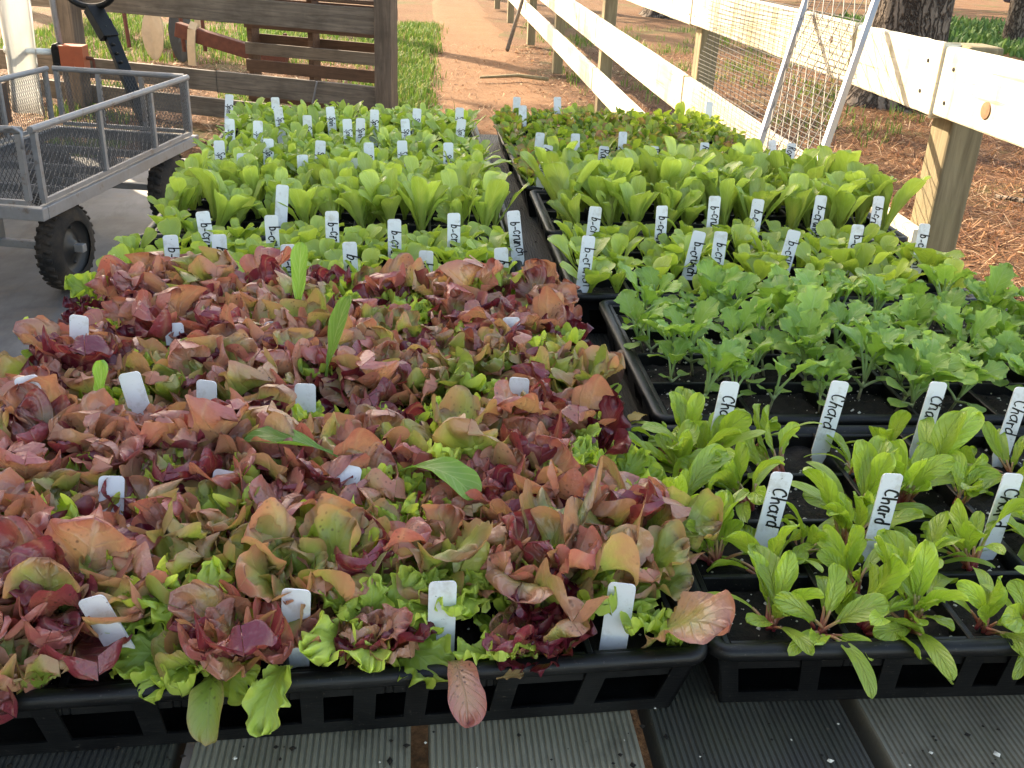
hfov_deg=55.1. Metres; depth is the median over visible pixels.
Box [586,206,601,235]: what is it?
plant marker
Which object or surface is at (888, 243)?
young lettuce
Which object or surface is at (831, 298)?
kale seedling
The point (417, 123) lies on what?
spinach seedling
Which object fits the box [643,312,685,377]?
kale seedling
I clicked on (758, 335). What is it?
kale seedling
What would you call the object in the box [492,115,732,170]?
seedling tray
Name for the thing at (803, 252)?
young lettuce
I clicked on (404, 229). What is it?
young lettuce
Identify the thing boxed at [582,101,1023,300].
pine needle litter
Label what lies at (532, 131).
salad seedling
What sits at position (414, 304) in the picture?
frilly lettuce
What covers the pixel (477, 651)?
frilly lettuce
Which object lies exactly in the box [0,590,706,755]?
seedling tray
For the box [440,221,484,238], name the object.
young lettuce
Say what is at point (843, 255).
young lettuce
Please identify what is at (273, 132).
spinach seedling
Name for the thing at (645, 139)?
salad seedling
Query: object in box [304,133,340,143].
spinach seedling
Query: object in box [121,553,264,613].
frilly lettuce
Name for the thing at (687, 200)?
tall lettuce
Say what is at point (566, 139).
salad seedling
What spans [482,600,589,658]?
red lettuce
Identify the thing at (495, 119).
salad seedling
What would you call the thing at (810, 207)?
tall lettuce
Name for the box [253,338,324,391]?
red lettuce
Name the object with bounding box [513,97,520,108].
plant marker
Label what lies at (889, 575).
chard seedling
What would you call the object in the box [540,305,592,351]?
dark red lettuce
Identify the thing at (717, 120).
salad seedling
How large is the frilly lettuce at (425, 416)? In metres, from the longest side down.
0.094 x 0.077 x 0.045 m
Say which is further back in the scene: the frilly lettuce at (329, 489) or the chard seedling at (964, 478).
the chard seedling at (964, 478)
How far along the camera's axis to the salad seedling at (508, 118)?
2.27 m
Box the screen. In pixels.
[757,0,879,159]
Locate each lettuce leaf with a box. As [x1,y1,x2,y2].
[187,672,223,746]
[242,664,293,737]
[447,659,486,727]
[641,590,734,647]
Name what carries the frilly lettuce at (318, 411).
in the seedling tray at (66, 711)
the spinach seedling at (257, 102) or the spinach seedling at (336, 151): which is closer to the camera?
the spinach seedling at (336, 151)
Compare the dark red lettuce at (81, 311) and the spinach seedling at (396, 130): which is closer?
the dark red lettuce at (81, 311)
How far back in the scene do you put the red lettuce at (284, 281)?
1.08 m
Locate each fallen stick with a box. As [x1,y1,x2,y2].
[479,74,548,80]
[505,0,523,51]
[994,194,1023,203]
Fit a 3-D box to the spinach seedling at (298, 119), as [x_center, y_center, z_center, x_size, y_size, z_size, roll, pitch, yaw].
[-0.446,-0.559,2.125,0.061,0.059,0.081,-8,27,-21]
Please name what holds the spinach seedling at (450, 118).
on the seedling tray at (475, 131)
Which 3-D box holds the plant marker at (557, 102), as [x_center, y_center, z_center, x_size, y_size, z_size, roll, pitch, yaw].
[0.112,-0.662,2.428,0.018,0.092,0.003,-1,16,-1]
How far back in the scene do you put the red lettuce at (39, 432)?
0.76 m
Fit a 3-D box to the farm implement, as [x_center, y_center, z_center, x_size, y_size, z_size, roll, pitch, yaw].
[-2.963,-3.414,9.286,1.877,0.803,0.435,16,28,26]
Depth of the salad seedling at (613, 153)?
2.01 m
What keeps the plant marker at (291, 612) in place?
in the seedling tray at (66, 711)
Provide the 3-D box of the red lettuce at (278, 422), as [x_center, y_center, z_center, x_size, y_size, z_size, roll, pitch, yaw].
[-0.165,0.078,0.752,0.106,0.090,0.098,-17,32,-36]
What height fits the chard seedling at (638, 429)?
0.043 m
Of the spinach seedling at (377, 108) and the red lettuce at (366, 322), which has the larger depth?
the spinach seedling at (377, 108)
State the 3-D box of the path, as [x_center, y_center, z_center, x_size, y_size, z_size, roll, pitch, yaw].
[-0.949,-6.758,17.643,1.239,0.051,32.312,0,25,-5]
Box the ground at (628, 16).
[0,0,1023,767]
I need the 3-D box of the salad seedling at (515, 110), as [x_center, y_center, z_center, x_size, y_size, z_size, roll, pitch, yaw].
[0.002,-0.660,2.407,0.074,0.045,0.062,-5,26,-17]
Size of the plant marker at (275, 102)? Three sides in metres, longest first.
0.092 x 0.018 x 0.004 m
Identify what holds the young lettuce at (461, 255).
in the seedling tray at (517, 266)
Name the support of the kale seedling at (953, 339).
on the seedling tray at (649, 387)
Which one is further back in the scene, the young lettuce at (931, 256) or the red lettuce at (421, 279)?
the young lettuce at (931, 256)
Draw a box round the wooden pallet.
[244,0,397,111]
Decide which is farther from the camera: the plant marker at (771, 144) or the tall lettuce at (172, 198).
the plant marker at (771, 144)
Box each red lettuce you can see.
[0,315,119,377]
[0,365,49,415]
[0,407,48,466]
[0,441,81,479]
[0,467,57,533]
[0,468,82,516]
[0,503,169,680]
[0,526,34,604]
[0,558,83,643]
[0,639,51,692]
[0,654,20,724]
[1,406,12,432]
[2,373,146,491]
[20,355,69,388]
[28,328,144,393]
[41,447,202,534]
[43,495,154,533]
[57,302,94,324]
[62,291,107,311]
[64,337,167,398]
[80,408,182,468]
[82,289,151,335]
[84,265,170,300]
[94,251,170,300]
[103,492,219,597]
[104,290,154,336]
[110,253,202,275]
[112,261,202,305]
[116,324,149,337]
[122,387,248,464]
[123,472,212,519]
[124,274,184,320]
[131,284,250,331]
[135,307,208,342]
[141,437,255,488]
[143,272,213,292]
[151,567,317,681]
[152,333,219,394]
[153,329,277,405]
[161,383,313,450]
[167,608,260,672]
[180,302,269,337]
[187,316,275,387]
[199,270,311,314]
[202,246,291,297]
[203,280,266,296]
[214,401,369,500]
[224,358,294,395]
[226,506,296,582]
[231,316,318,396]
[233,280,308,310]
[234,411,306,499]
[245,315,361,383]
[246,399,320,438]
[249,427,398,515]
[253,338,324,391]
[263,396,334,419]
[270,291,307,298]
[280,484,384,569]
[281,343,364,405]
[294,603,418,667]
[297,439,330,494]
[298,298,392,336]
[303,264,351,298]
[311,336,390,396]
[311,516,431,617]
[319,325,449,409]
[320,393,435,459]
[324,438,395,460]
[326,294,377,308]
[333,330,422,370]
[333,614,436,665]
[351,296,410,312]
[352,283,425,305]
[353,252,414,303]
[392,326,447,352]
[392,434,439,480]
[393,466,489,522]
[404,255,503,304]
[419,418,433,445]
[423,312,459,334]
[424,281,507,332]
[424,311,494,350]
[424,464,555,547]
[431,449,535,538]
[440,456,654,622]
[456,429,590,515]
[457,286,566,333]
[463,318,587,386]
[465,279,516,309]
[476,406,569,471]
[480,360,550,397]
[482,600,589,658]
[492,374,615,432]
[496,602,596,677]
[497,417,556,471]
[498,408,575,455]
[506,567,582,655]
[512,258,581,320]
[512,272,579,305]
[535,482,584,508]
[537,455,723,576]
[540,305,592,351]
[540,389,618,424]
[542,320,593,345]
[587,395,631,454]
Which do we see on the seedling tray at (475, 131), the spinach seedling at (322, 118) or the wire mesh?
the spinach seedling at (322, 118)
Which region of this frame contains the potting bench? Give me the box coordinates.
[0,134,1023,767]
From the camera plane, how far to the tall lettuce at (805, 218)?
1.63 m
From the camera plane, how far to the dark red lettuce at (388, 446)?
0.78 m
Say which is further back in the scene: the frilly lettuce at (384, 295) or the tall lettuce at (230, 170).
the tall lettuce at (230, 170)
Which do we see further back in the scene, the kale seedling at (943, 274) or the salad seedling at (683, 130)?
the salad seedling at (683, 130)
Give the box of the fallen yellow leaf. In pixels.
[627,411,645,421]
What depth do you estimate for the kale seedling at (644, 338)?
1.13 m
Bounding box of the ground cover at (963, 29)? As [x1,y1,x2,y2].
[810,9,1023,59]
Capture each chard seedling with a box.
[628,419,741,471]
[631,386,708,461]
[631,421,696,461]
[648,450,721,479]
[659,409,765,489]
[662,443,731,552]
[675,441,784,522]
[685,488,749,565]
[698,523,823,573]
[707,543,824,655]
[734,407,797,445]
[742,404,822,485]
[772,563,888,698]
[781,502,863,563]
[791,466,924,544]
[798,535,953,684]
[802,435,935,529]
[804,432,855,482]
[816,524,880,614]
[838,410,912,446]
[844,407,1000,493]
[852,528,969,680]
[872,511,994,569]
[890,439,954,533]
[916,442,987,490]
[920,498,1023,570]
[932,566,1023,657]
[948,450,993,503]
[968,421,1023,488]
[981,579,1023,679]
[1005,514,1023,536]
[1011,483,1023,561]
[1014,566,1023,574]
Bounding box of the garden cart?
[0,0,198,289]
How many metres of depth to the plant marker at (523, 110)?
2.28 m
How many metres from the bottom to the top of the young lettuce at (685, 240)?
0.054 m
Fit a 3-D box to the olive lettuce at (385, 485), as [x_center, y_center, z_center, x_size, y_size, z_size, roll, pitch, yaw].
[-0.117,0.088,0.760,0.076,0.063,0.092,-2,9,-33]
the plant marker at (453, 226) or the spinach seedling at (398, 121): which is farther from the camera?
the spinach seedling at (398, 121)
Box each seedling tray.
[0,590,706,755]
[138,233,522,273]
[144,193,508,239]
[212,146,490,177]
[219,115,481,150]
[242,396,432,412]
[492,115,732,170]
[508,149,617,216]
[529,190,907,261]
[547,234,976,332]
[599,299,1023,424]
[626,425,1023,702]
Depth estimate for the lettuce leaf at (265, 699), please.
0.57 m
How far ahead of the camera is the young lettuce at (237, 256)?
1.26 m
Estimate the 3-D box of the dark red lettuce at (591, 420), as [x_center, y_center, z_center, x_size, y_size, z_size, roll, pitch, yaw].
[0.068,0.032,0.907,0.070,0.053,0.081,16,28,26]
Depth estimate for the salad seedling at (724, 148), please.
2.07 m
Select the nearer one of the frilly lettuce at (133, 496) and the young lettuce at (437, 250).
the frilly lettuce at (133, 496)
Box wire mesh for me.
[690,0,859,158]
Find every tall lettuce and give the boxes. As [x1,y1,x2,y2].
[147,183,191,215]
[166,172,200,211]
[175,148,210,197]
[179,156,208,205]
[186,176,201,209]
[188,167,240,220]
[203,168,265,228]
[207,158,229,171]
[208,156,257,169]
[214,180,252,225]
[218,165,273,218]
[219,167,257,180]
[223,180,248,217]
[229,153,280,176]
[253,189,275,217]
[260,159,284,177]
[265,166,293,195]
[275,178,328,224]
[296,169,312,190]
[297,162,320,190]
[302,154,328,185]
[311,181,345,216]
[313,151,357,169]
[319,168,342,220]
[321,178,359,216]
[328,158,359,212]
[333,175,386,228]
[347,176,394,226]
[356,163,387,185]
[357,151,382,183]
[358,168,400,228]
[365,188,383,222]
[377,161,407,191]
[390,159,404,168]
[395,172,430,219]
[397,173,449,230]
[402,155,432,179]
[408,195,418,230]
[429,172,443,202]
[433,188,477,225]
[438,161,481,195]
[440,168,481,219]
[444,151,476,173]
[459,171,507,235]
[464,177,482,195]
[477,172,511,178]
[478,182,529,225]
[520,140,577,199]
[534,159,600,220]
[541,162,582,218]
[547,189,580,227]
[561,148,579,164]
[566,156,610,211]
[573,160,625,221]
[581,190,621,225]
[584,154,597,161]
[593,155,641,181]
[598,158,638,221]
[610,175,659,221]
[616,151,625,156]
[622,148,667,185]
[638,145,660,175]
[638,147,697,218]
[643,163,695,209]
[650,158,696,209]
[654,152,715,203]
[660,135,708,165]
[660,186,702,231]
[673,153,686,158]
[675,180,705,225]
[689,161,742,218]
[698,167,757,225]
[699,178,716,203]
[703,149,723,168]
[719,165,772,218]
[719,167,750,222]
[723,146,754,167]
[725,171,736,178]
[731,138,778,178]
[735,177,798,225]
[751,151,787,180]
[762,172,783,215]
[770,148,819,212]
[778,163,804,185]
[779,148,835,177]
[781,173,826,229]
[782,153,796,205]
[785,182,814,224]
[789,154,830,213]
[795,179,812,227]
[808,178,856,221]
[817,144,863,173]
[817,171,868,224]
[822,182,869,228]
[840,176,896,224]
[845,161,882,222]
[865,173,930,231]
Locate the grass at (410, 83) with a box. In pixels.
[0,12,1002,156]
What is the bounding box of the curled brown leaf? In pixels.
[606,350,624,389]
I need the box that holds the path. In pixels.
[432,0,553,134]
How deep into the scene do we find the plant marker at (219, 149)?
1.72 m
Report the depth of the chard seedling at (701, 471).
0.81 m
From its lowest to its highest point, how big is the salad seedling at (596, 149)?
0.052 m
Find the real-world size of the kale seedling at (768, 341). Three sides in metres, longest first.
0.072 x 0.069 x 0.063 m
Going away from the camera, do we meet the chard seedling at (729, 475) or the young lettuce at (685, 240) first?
the chard seedling at (729, 475)
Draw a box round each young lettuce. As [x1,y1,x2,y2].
[96,254,113,265]
[108,243,157,262]
[114,227,156,252]
[119,236,144,252]
[148,206,195,235]
[155,237,185,250]
[157,217,191,247]
[158,247,194,255]
[171,205,211,244]
[185,225,224,233]
[189,232,235,247]
[190,241,207,254]
[207,223,253,238]
[227,217,264,239]
[227,234,261,253]
[228,229,261,245]
[230,252,244,261]
[246,237,280,254]
[260,221,296,235]
[264,233,300,244]
[279,249,315,264]
[282,259,322,276]
[284,225,325,243]
[294,215,344,238]
[304,238,347,260]
[307,255,360,273]
[308,252,324,262]
[324,249,368,265]
[334,231,368,255]
[337,259,360,272]
[339,224,381,258]
[357,237,393,262]
[358,247,382,267]
[373,229,412,256]
[374,223,387,241]
[379,242,426,260]
[390,235,407,251]
[401,224,420,236]
[406,228,446,250]
[415,255,437,271]
[419,225,446,245]
[426,246,453,263]
[429,246,487,262]
[437,236,473,261]
[438,251,465,262]
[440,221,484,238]
[442,239,487,258]
[450,231,508,262]
[478,225,509,246]
[478,229,512,250]
[485,248,513,263]
[503,261,522,274]
[547,235,609,270]
[554,220,605,239]
[559,256,615,292]
[560,221,581,247]
[562,234,581,263]
[596,260,633,292]
[597,235,612,256]
[599,221,630,234]
[599,233,644,272]
[602,254,644,271]
[607,221,642,251]
[633,244,678,266]
[635,255,671,290]
[636,221,654,237]
[637,236,653,256]
[638,239,656,254]
[658,232,692,244]
[659,234,712,262]
[660,243,699,279]
[667,218,692,234]
[674,227,712,243]
[677,243,711,270]
[677,274,701,296]
[701,219,732,240]
[703,254,743,270]
[705,228,729,258]
[709,223,767,263]
[714,218,762,248]
[733,243,777,271]
[743,251,788,291]
[744,231,781,252]
[749,227,794,266]
[758,219,804,238]
[763,227,789,247]
[774,252,789,261]
[795,242,835,273]
[796,254,813,266]
[799,232,845,252]
[805,263,842,286]
[807,225,851,238]
[809,237,848,256]
[816,219,849,241]
[822,248,860,277]
[826,275,859,295]
[838,242,891,278]
[855,258,909,283]
[861,223,895,242]
[869,235,900,255]
[870,253,916,270]
[872,244,900,264]
[873,229,896,244]
[882,242,915,261]
[882,266,925,294]
[908,247,964,282]
[930,258,973,291]
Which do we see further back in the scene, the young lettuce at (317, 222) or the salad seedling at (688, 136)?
the salad seedling at (688, 136)
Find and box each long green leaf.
[92,360,107,390]
[241,426,338,456]
[290,241,307,299]
[325,295,351,376]
[398,456,481,499]
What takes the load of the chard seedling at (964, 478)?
in the seedling tray at (743, 660)
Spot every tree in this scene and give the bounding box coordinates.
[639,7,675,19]
[834,0,954,115]
[1001,0,1023,41]
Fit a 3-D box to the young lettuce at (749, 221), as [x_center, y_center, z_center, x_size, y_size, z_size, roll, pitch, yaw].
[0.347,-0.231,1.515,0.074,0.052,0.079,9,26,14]
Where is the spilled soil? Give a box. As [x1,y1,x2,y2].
[7,171,1000,767]
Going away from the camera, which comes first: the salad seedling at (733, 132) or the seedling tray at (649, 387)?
the seedling tray at (649, 387)
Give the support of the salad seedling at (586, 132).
in the seedling tray at (505, 153)
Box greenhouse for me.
[0,0,45,123]
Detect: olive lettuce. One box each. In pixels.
[0,635,75,693]
[24,449,117,494]
[61,365,128,397]
[79,523,220,631]
[118,337,224,404]
[119,395,171,411]
[145,246,238,285]
[147,478,260,547]
[164,493,393,680]
[192,520,310,600]
[236,272,255,297]
[242,294,298,344]
[279,288,330,329]
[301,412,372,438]
[308,456,415,500]
[312,303,411,339]
[360,498,523,605]
[370,307,441,344]
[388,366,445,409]
[405,344,473,397]
[425,337,514,392]
[431,385,542,469]
[445,387,515,414]
[446,318,522,379]
[493,269,526,290]
[497,491,562,522]
[515,292,563,330]
[548,344,624,397]
[581,519,704,600]
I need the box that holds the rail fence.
[494,0,1023,252]
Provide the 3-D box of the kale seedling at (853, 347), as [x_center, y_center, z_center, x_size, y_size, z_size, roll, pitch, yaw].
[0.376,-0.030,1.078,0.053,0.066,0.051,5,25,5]
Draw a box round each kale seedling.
[613,289,668,352]
[617,261,688,331]
[622,311,658,352]
[634,268,682,309]
[637,266,680,310]
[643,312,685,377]
[654,337,692,391]
[656,296,719,375]
[671,301,693,339]
[675,286,712,317]
[678,317,708,363]
[679,290,696,317]
[686,258,747,337]
[688,338,733,381]
[691,335,746,398]
[705,296,767,359]
[710,351,760,397]
[711,333,773,395]
[712,293,741,332]
[714,268,761,326]
[714,292,735,321]
[745,324,787,379]
[748,294,787,375]
[751,306,778,353]
[753,274,818,339]
[757,352,827,411]
[768,263,830,304]
[768,312,797,353]
[771,339,828,390]
[778,308,834,380]
[782,285,838,354]
[789,276,798,291]
[792,268,844,299]
[803,347,856,397]
[805,358,847,414]
[820,285,848,319]
[821,268,866,317]
[822,271,865,323]
[822,299,872,354]
[834,323,876,380]
[835,317,909,399]
[841,279,890,312]
[841,301,899,334]
[845,311,893,360]
[856,324,922,375]
[862,273,906,319]
[864,278,895,308]
[876,293,937,339]
[876,356,917,397]
[883,346,977,407]
[886,336,969,411]
[890,293,940,338]
[893,278,941,321]
[916,263,976,325]
[920,330,983,371]
[930,303,1001,361]
[933,287,972,334]
[934,349,1008,412]
[935,332,966,347]
[950,315,973,352]
[962,300,980,329]
[963,262,1020,309]
[965,308,1023,364]
[971,295,1023,333]
[971,336,1007,382]
[974,330,1023,386]
[979,281,1012,288]
[994,300,1023,339]
[994,320,1023,362]
[995,296,1023,340]
[1000,352,1023,390]
[1005,340,1023,371]
[1010,357,1023,372]
[1018,286,1023,296]
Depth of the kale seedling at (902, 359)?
0.99 m
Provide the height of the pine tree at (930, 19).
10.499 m
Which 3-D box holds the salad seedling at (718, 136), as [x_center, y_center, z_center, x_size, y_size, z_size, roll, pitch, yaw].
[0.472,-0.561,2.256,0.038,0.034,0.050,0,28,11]
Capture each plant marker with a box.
[14,375,40,388]
[69,315,88,339]
[79,595,134,679]
[98,476,124,514]
[119,371,148,414]
[163,235,180,257]
[165,323,183,344]
[196,211,212,246]
[196,380,216,399]
[211,234,227,250]
[212,469,234,477]
[214,140,225,159]
[224,94,232,126]
[225,119,234,151]
[237,153,245,159]
[253,121,262,141]
[263,139,273,163]
[264,215,280,247]
[271,97,279,110]
[273,107,285,143]
[275,184,288,228]
[280,244,293,277]
[281,588,310,668]
[295,383,315,412]
[297,155,307,168]
[303,115,311,135]
[315,140,325,158]
[325,211,338,248]
[326,106,336,134]
[337,465,361,484]
[342,242,359,272]
[343,119,352,144]
[350,158,359,186]
[356,118,364,142]
[364,142,373,159]
[369,109,378,145]
[388,219,401,258]
[397,140,407,166]
[401,119,410,138]
[412,108,420,141]
[419,250,433,271]
[428,580,456,652]
[443,142,452,163]
[447,213,460,247]
[455,107,463,120]
[456,119,465,142]
[494,247,508,267]
[503,317,519,330]
[507,210,526,263]
[509,377,528,395]
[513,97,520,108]
[519,105,526,126]
[534,132,544,148]
[536,145,552,187]
[554,97,560,113]
[571,133,579,150]
[576,236,595,292]
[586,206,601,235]
[598,146,609,159]
[599,582,635,649]
[618,132,626,149]
[654,206,668,243]
[681,230,705,279]
[700,142,708,149]
[705,102,712,117]
[706,196,720,231]
[707,381,738,443]
[711,231,727,264]
[750,199,763,249]
[754,472,792,547]
[768,140,775,154]
[781,229,800,276]
[786,143,795,158]
[809,195,826,237]
[811,380,848,463]
[847,224,864,276]
[861,473,902,560]
[870,196,884,239]
[909,381,946,458]
[911,223,929,279]
[979,473,1022,559]
[992,387,1023,467]
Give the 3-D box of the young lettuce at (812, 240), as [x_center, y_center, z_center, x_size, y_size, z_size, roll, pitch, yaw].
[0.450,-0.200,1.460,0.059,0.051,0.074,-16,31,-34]
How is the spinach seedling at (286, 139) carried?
on the seedling tray at (294, 175)
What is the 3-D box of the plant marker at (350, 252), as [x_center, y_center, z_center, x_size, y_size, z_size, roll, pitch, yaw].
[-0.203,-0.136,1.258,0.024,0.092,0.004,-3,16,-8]
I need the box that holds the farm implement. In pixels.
[122,13,288,65]
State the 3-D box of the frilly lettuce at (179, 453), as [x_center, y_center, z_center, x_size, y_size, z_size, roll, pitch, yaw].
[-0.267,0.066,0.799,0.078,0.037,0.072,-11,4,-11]
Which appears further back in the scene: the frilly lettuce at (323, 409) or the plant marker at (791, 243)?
the plant marker at (791, 243)
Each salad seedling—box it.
[489,115,500,124]
[493,124,524,142]
[495,107,513,117]
[499,114,522,126]
[500,112,515,119]
[500,116,526,122]
[500,121,521,139]
[502,132,523,143]
[504,104,528,114]
[504,140,520,146]
[505,138,528,152]
[506,138,534,155]
[507,145,530,162]
[507,155,539,168]
[509,115,531,133]
[512,160,538,177]
[516,130,525,137]
[522,132,554,147]
[522,175,536,185]
[526,131,546,140]
[527,114,543,125]
[527,128,535,137]
[527,164,539,177]
[531,107,556,115]
[532,122,559,135]
[534,112,557,127]
[534,118,559,130]
[539,117,566,125]
[544,106,571,113]
[546,126,572,137]
[547,128,562,137]
[547,135,587,150]
[547,136,577,156]
[554,127,567,139]
[557,114,580,127]
[558,106,577,115]
[559,139,583,150]
[561,103,583,113]
[563,114,594,130]
[563,132,597,145]
[564,113,585,123]
[571,128,582,133]
[572,123,577,132]
[576,107,603,115]
[577,147,595,153]
[577,150,597,160]
[579,111,606,117]
[580,142,597,151]
[581,122,597,131]
[581,129,595,138]
[583,118,607,136]
[584,103,604,114]
[585,130,609,140]
[590,112,611,121]
[590,147,611,156]
[593,125,614,137]
[596,112,631,125]
[596,131,618,146]
[596,139,616,148]
[603,124,623,136]
[606,110,623,121]
[608,121,634,130]
[611,149,621,156]
[613,123,641,139]
[616,107,634,115]
[616,138,645,150]
[617,132,637,140]
[618,114,643,125]
[620,111,644,123]
[624,111,643,115]
[624,123,641,132]
[629,115,665,128]
[634,135,650,141]
[635,147,641,155]
[636,129,661,137]
[638,123,662,134]
[638,131,668,143]
[643,120,661,129]
[644,119,674,133]
[646,137,662,146]
[647,141,664,150]
[650,128,661,136]
[651,116,670,127]
[652,108,671,115]
[653,111,677,122]
[657,113,678,123]
[661,124,679,137]
[662,134,684,146]
[668,101,694,119]
[668,125,686,142]
[669,112,697,127]
[671,121,698,133]
[674,129,692,138]
[684,128,697,140]
[684,133,707,143]
[685,139,699,148]
[686,107,700,121]
[686,111,714,123]
[686,125,710,131]
[689,129,710,140]
[690,119,697,130]
[691,131,720,145]
[693,112,715,123]
[695,117,720,130]
[697,123,716,140]
[700,135,732,147]
[703,113,719,125]
[703,121,724,134]
[705,117,726,135]
[711,134,725,141]
[713,143,728,153]
[718,124,746,134]
[718,129,733,142]
[721,132,749,141]
[722,126,745,142]
[723,137,745,146]
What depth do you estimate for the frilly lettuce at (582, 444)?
0.83 m
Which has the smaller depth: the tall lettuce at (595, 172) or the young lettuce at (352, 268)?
the young lettuce at (352, 268)
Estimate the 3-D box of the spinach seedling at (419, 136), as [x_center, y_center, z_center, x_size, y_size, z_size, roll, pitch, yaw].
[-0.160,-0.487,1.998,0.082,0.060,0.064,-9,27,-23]
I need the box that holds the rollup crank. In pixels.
[3,0,95,119]
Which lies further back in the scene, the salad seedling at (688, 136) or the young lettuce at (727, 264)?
the salad seedling at (688, 136)
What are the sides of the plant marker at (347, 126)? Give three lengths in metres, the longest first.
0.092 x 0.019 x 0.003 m
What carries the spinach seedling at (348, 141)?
on the seedling tray at (294, 175)
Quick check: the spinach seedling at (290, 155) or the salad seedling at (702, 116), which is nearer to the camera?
the spinach seedling at (290, 155)
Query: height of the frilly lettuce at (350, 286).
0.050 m
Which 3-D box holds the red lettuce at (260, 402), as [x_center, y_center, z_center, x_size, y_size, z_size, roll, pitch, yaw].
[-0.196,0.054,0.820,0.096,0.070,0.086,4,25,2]
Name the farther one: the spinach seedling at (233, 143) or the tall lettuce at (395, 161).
the spinach seedling at (233, 143)
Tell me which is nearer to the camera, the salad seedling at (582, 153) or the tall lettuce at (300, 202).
the tall lettuce at (300, 202)
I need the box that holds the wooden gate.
[0,0,397,117]
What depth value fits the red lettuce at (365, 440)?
0.74 m
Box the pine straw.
[0,30,1023,300]
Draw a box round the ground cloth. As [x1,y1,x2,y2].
[0,155,194,767]
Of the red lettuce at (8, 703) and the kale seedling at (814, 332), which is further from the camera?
the kale seedling at (814, 332)
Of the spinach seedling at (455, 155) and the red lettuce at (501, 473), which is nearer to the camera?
the red lettuce at (501, 473)
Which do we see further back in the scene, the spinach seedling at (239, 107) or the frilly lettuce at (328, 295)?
the spinach seedling at (239, 107)
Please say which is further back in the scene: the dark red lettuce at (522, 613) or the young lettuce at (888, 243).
the young lettuce at (888, 243)
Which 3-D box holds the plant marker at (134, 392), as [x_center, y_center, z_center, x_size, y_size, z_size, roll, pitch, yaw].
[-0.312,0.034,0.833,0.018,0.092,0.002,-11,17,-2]
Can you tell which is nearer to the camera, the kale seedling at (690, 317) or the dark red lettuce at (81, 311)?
the dark red lettuce at (81, 311)
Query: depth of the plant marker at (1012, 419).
0.92 m
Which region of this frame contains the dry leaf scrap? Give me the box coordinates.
[496,669,523,679]
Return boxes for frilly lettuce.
[1,493,79,518]
[18,316,32,358]
[58,452,155,501]
[64,271,108,305]
[79,348,153,404]
[99,550,195,635]
[104,555,260,705]
[106,318,120,325]
[108,442,174,507]
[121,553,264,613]
[127,652,209,687]
[131,493,214,502]
[144,452,259,510]
[158,339,169,350]
[170,448,183,461]
[291,404,303,420]
[294,484,423,562]
[297,358,337,379]
[297,400,321,419]
[298,552,454,688]
[316,402,349,416]
[323,289,361,302]
[324,480,405,515]
[326,274,346,296]
[326,283,338,297]
[332,511,408,580]
[342,272,355,291]
[344,404,400,413]
[360,461,421,492]
[361,277,388,300]
[374,492,419,521]
[386,291,445,322]
[387,285,419,303]
[393,554,488,625]
[394,455,468,519]
[402,392,480,423]
[408,497,464,560]
[415,540,484,620]
[418,303,452,335]
[425,564,539,616]
[426,438,477,478]
[429,409,437,433]
[445,324,499,360]
[450,367,541,394]
[453,613,537,664]
[454,320,471,331]
[469,272,501,288]
[491,277,515,297]
[493,507,660,624]
[503,347,516,370]
[511,322,585,353]
[530,454,584,479]
[534,460,557,471]
[540,383,621,397]
[569,434,594,470]
[572,411,601,457]
[573,440,670,481]
[602,478,639,490]
[620,603,682,645]
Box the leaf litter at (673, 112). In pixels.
[7,30,1023,298]
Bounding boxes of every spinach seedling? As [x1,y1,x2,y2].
[192,131,249,147]
[193,138,231,156]
[197,141,227,150]
[206,154,214,168]
[207,128,250,144]
[208,139,251,158]
[208,142,266,170]
[216,118,246,136]
[220,110,251,130]
[223,144,256,158]
[225,113,260,129]
[227,133,262,145]
[228,132,274,152]
[233,98,264,114]
[235,97,270,109]
[240,123,277,142]
[242,103,271,118]
[243,148,285,173]
[244,140,283,152]
[246,110,291,139]
[251,102,270,109]
[251,123,278,138]
[252,109,270,117]
[258,152,300,170]
[268,107,296,118]
[268,129,307,150]
[269,146,310,177]
[272,115,295,133]
[280,121,307,143]
[281,138,315,153]
[282,136,302,152]
[284,138,328,152]
[285,153,314,173]
[287,143,313,154]
[287,151,311,174]
[288,99,320,112]
[291,99,317,113]
[293,113,303,125]
[296,104,306,121]
[302,131,323,141]
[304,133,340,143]
[307,109,338,131]
[308,105,336,133]
[311,139,359,152]
[312,120,329,137]
[315,102,337,111]
[315,112,337,132]
[316,120,355,143]
[316,131,347,143]
[324,104,355,121]
[325,99,349,117]
[325,150,350,158]
[326,141,347,151]
[330,101,363,115]
[331,147,361,157]
[333,123,373,135]
[336,117,354,131]
[342,137,356,147]
[343,138,368,151]
[345,140,390,152]
[346,131,379,142]
[354,104,373,119]
[356,148,390,161]
[358,145,396,160]
[362,116,398,129]
[365,124,394,143]
[366,107,381,120]
[368,108,397,125]
[368,123,398,131]
[369,132,399,159]
[371,126,401,156]
[375,103,412,124]
[375,127,421,135]
[381,155,407,163]
[386,132,403,143]
[387,109,405,131]
[387,135,414,153]
[388,142,442,156]
[390,113,445,128]
[391,134,438,152]
[391,138,433,153]
[392,105,408,112]
[395,106,411,113]
[396,149,442,165]
[398,116,411,131]
[404,102,441,114]
[411,117,439,136]
[411,147,442,158]
[412,107,433,127]
[414,129,447,143]
[423,109,434,123]
[423,155,447,177]
[424,151,467,168]
[425,112,447,138]
[425,119,473,142]
[426,148,471,163]
[433,109,454,122]
[433,128,471,145]
[434,146,458,154]
[436,112,454,124]
[437,142,469,148]
[444,109,479,124]
[445,133,478,154]
[447,115,485,136]
[449,150,500,172]
[453,128,469,137]
[453,139,492,157]
[453,147,510,171]
[456,137,499,158]
[480,161,495,172]
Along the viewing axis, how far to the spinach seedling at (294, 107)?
2.24 m
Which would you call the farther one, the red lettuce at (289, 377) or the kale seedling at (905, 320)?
the kale seedling at (905, 320)

